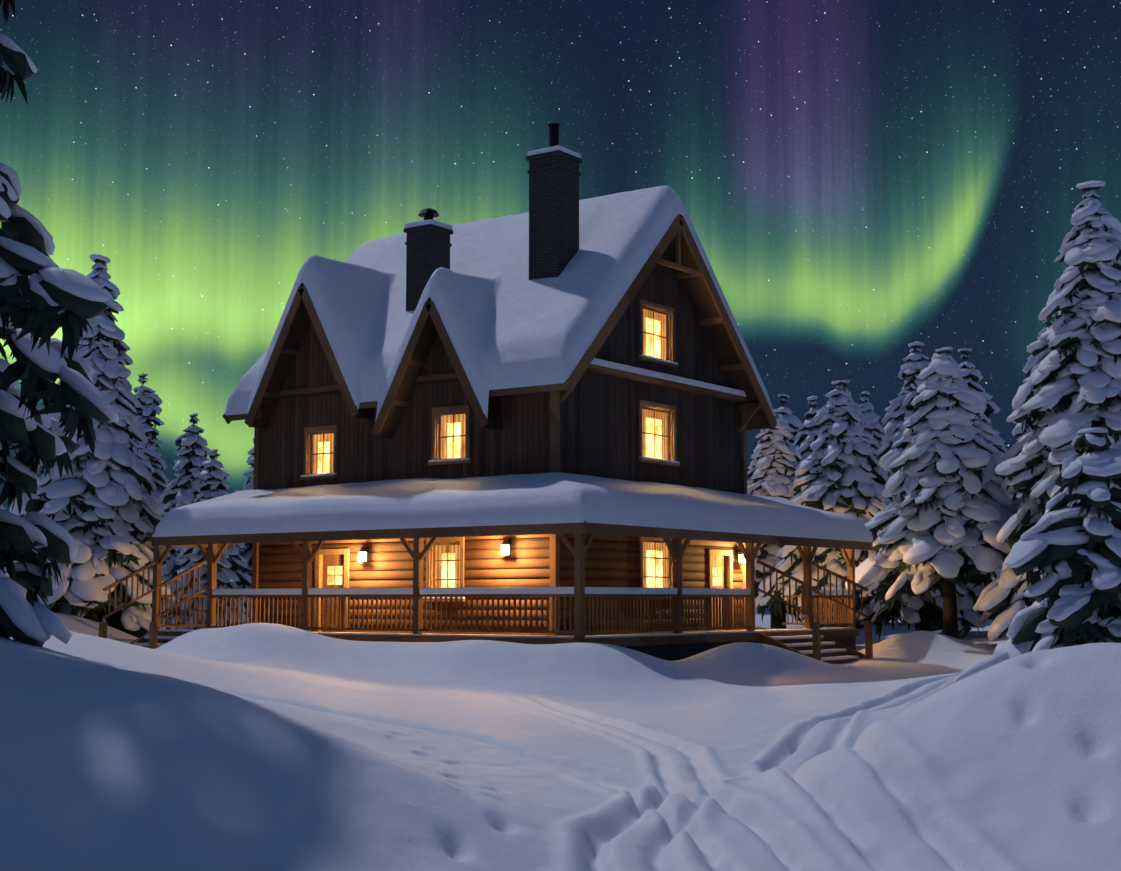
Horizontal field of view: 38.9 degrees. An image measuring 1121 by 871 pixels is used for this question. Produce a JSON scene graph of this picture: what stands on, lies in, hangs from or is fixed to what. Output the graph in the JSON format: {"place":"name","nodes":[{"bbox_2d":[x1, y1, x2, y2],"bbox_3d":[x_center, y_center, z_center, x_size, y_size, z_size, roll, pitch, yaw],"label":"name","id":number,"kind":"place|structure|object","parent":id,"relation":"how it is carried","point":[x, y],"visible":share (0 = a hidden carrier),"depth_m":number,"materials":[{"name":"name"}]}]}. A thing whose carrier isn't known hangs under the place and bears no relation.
{"place":"outdoors","nodes":[
{"label":"outdoors","id":0,"kind":"place"},
{"bbox_2d":[152,472,872,541],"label":"porch roof snow","id":1,"kind":"structure","parent":0,"point":[538,498],"depth_m":38.88,"materials":[{"name":"white snow"}]},
{"bbox_2d":[0,606,1120,870],"bbox_3d":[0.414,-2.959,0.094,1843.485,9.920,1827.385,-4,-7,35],"label":"snow ground","id":2,"kind":"structure","parent":0,"point":[260,748],"depth_m":11.52,"materials":[{"name":"white snow"}]},
{"bbox_2d":[0,0,118,646],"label":"spruce","id":3,"kind":"object","parent":2,"relation":"on","point":[46,299],"visible":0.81,"depth_m":15.09,"materials":[{"name":"green plant"}]},
{"bbox_2d":[2,254,174,637],"bbox_3d":[-13.681,0.669,46.639,5.112,12.112,5.336,-4,-7,35],"label":"spruce","id":4,"kind":"object","parent":2,"relation":"on","point":[100,503],"visible":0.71,"depth_m":45.42,"materials":[{"name":"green plant"}]},
{"bbox_2d":[102,438,171,628],"bbox_3d":[-16.219,3.977,59.291,4.460,8.678,4.156,-4,-7,35],"label":"spruce","id":5,"kind":"object","parent":2,"relation":"on","point":[141,456],"visible":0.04,"depth_m":59.32,"materials":[{"name":"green plant"}]},
{"bbox_2d":[131,374,169,516],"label":"spruce","id":6,"kind":"object","parent":2,"relation":"on","point":[149,408],"visible":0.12,"depth_m":69.42,"materials":[{"name":"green plant"}]},
{"bbox_2d":[159,413,210,586],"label":"spruce","id":7,"kind":"object","parent":2,"relation":"on","point":[180,490],"visible":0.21,"depth_m":63.15,"materials":[{"name":"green plant"}]},
{"bbox_2d":[161,499,245,629],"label":"spruce","id":8,"kind":"object","parent":2,"relation":"on","point":[192,556],"visible":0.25,"depth_m":50.68,"materials":[{"name":"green plant"}]},
{"bbox_2d":[161,449,251,629],"bbox_3d":[-12.669,4.316,57.419,3.660,7.695,3.675,-4,-7,35],"label":"spruce","id":9,"kind":"object","parent":2,"relation":"on","point":[215,485],"visible":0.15,"depth_m":57.31,"materials":[{"name":"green plant"}]},
{"bbox_2d":[232,438,253,588],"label":"spruce","id":10,"kind":"object","parent":2,"relation":"on","point":[246,554],"visible":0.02,"depth_m":70.59,"materials":[{"name":"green plant"}]},
{"bbox_2d":[98,521,872,663],"bbox_3d":[-0.969,4.407,43.489,16.081,4.280,16.281,-4,-7,35],"label":"porch","id":11,"kind":"object","parent":2,"relation":"on","point":[674,648],"visible":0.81,"depth_m":39.18,"materials":[{"name":"brown wood"}]},
{"bbox_2d":[134,145,858,664],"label":"snow caps","id":12,"kind":"object","parent":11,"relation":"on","point":[526,589],"visible":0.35,"depth_m":39.81,"materials":[{"name":"white snow"}]},
{"bbox_2d":[258,248,742,634],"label":"house walls","id":13,"kind":"structure","parent":2,"relation":"on","point":[599,424],"depth_m":41.45,"materials":[{"name":"brown wood"}]},
{"bbox_2d":[222,214,776,438],"bbox_3d":[-1.603,-2.592,45.642,11.800,6.164,10.805,-4,-7,35],"label":"roof timber","id":14,"kind":"object","parent":13,"relation":"on","point":[677,240],"visible":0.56,"depth_m":42.78,"materials":[{"name":"brown wood"}]},
{"bbox_2d":[404,123,581,310],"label":"chimneys","id":15,"kind":"object","parent":14,"relation":"on","point":[554,212],"visible":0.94,"depth_m":41.73,"materials":[{"name":"brick"}]},
{"bbox_2d":[224,185,773,421],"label":"roof snow","id":16,"kind":"structure","parent":14,"relation":"on","point":[507,322],"depth_m":41.76,"materials":[{"name":"white snow"}]},
{"bbox_2d":[251,299,747,635],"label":"door window frames","id":17,"kind":"structure","parent":13,"relation":"attached to","point":[326,558],"depth_m":42.54,"materials":[{"name":"brown wood"}]},
{"bbox_2d":[312,309,721,587],"bbox_3d":[-0.804,0.449,42.495,11.582,7.800,3.924,1,-6,-10],"label":"window glass","id":18,"kind":"object","parent":17,"relation":"in","point":[661,452],"visible":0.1,"depth_m":42.41,"materials":[{"name":"yellow glass"}]},
{"bbox_2d":[357,538,745,563],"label":"wall lanterns","id":19,"kind":"object","parent":13,"relation":"on","point":[505,550],"visible":0.9,"depth_m":41.56,"materials":[{"name":"glass"}]},
{"bbox_2d":[758,602,795,627],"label":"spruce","id":20,"kind":"object","parent":2,"relation":"on","point":[783,615],"depth_m":60.48,"materials":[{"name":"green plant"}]},
{"bbox_2d":[775,394,802,449],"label":"spruce","id":21,"kind":"object","parent":2,"relation":"on","point":[787,416],"depth_m":74.14,"materials":[{"name":"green plant"}]},
{"bbox_2d":[747,408,832,628],"bbox_3d":[7.437,3.468,56.024,4.657,8.900,4.961,3,-7,-26],"label":"spruce","id":22,"kind":"object","parent":2,"relation":"on","point":[773,467],"visible":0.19,"depth_m":55.46,"materials":[{"name":"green plant"}]},
{"bbox_2d":[766,396,869,628],"bbox_3d":[10.212,3.319,64.165,4.759,9.909,4.900,-3,-6,24],"label":"spruce","id":23,"kind":"object","parent":2,"relation":"on","point":[808,434],"visible":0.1,"depth_m":64.04,"materials":[{"name":"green plant"}]},
{"bbox_2d":[755,379,914,627],"bbox_3d":[9.176,2.840,52.225,5.296,9.400,5.533,5,-8,-40],"label":"spruce","id":24,"kind":"object","parent":2,"relation":"on","point":[840,470],"visible":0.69,"depth_m":51.26,"materials":[{"name":"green plant"}]},
{"bbox_2d":[859,391,883,460],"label":"spruce","id":25,"kind":"object","parent":2,"relation":"on","point":[874,428],"visible":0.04,"depth_m":68.11,"materials":[{"name":"white plant"}]},
{"bbox_2d":[837,341,987,641],"bbox_3d":[12.525,2.113,55.202,5.697,10.900,5.531,4,-7,-33],"label":"spruce","id":26,"kind":"object","parent":2,"relation":"on","point":[923,613],"visible":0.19,"depth_m":54.54,"materials":[{"name":"white plant"}]},
{"bbox_2d":[845,347,1018,638],"bbox_3d":[11.547,2.019,47.228,5.742,9.400,6.012,-4,-7,35],"label":"spruce","id":27,"kind":"object","parent":2,"relation":"on","point":[947,514],"visible":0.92,"depth_m":46.14,"materials":[{"name":"white plant"}]},
{"bbox_2d":[958,348,1021,508],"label":"spruce","id":28,"kind":"object","parent":2,"relation":"on","point":[972,377],"visible":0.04,"depth_m":70.44,"materials":[{"name":"white plant"}]},
{"bbox_2d":[1016,493,1029,608],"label":"spruce","id":29,"kind":"object","parent":2,"relation":"on","point":[1026,602],"depth_m":53.23,"materials":[{"name":"green plant"}]},
{"bbox_2d":[1012,314,1054,501],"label":"spruce","id":30,"kind":"object","parent":2,"relation":"on","point":[1018,433],"depth_m":75.82,"materials":[{"name":"white plant"}]},
{"bbox_2d":[952,428,1120,683],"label":"spruce","id":31,"kind":"object","parent":2,"relation":"on","point":[1072,553],"visible":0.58,"depth_m":14.66,"materials":[{"name":"white plant"}]},
{"bbox_2d":[973,181,1120,640],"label":"spruce","id":32,"kind":"object","parent":2,"relation":"on","point":[1074,378],"visible":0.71,"depth_m":43.78,"materials":[{"name":"white plant"}]},
{"bbox_2d":[0,0,1120,516],"label":"sky","id":33,"kind":"structure","parent":0,"point":[858,182],"materials":[{"name":"green"}]}
]}

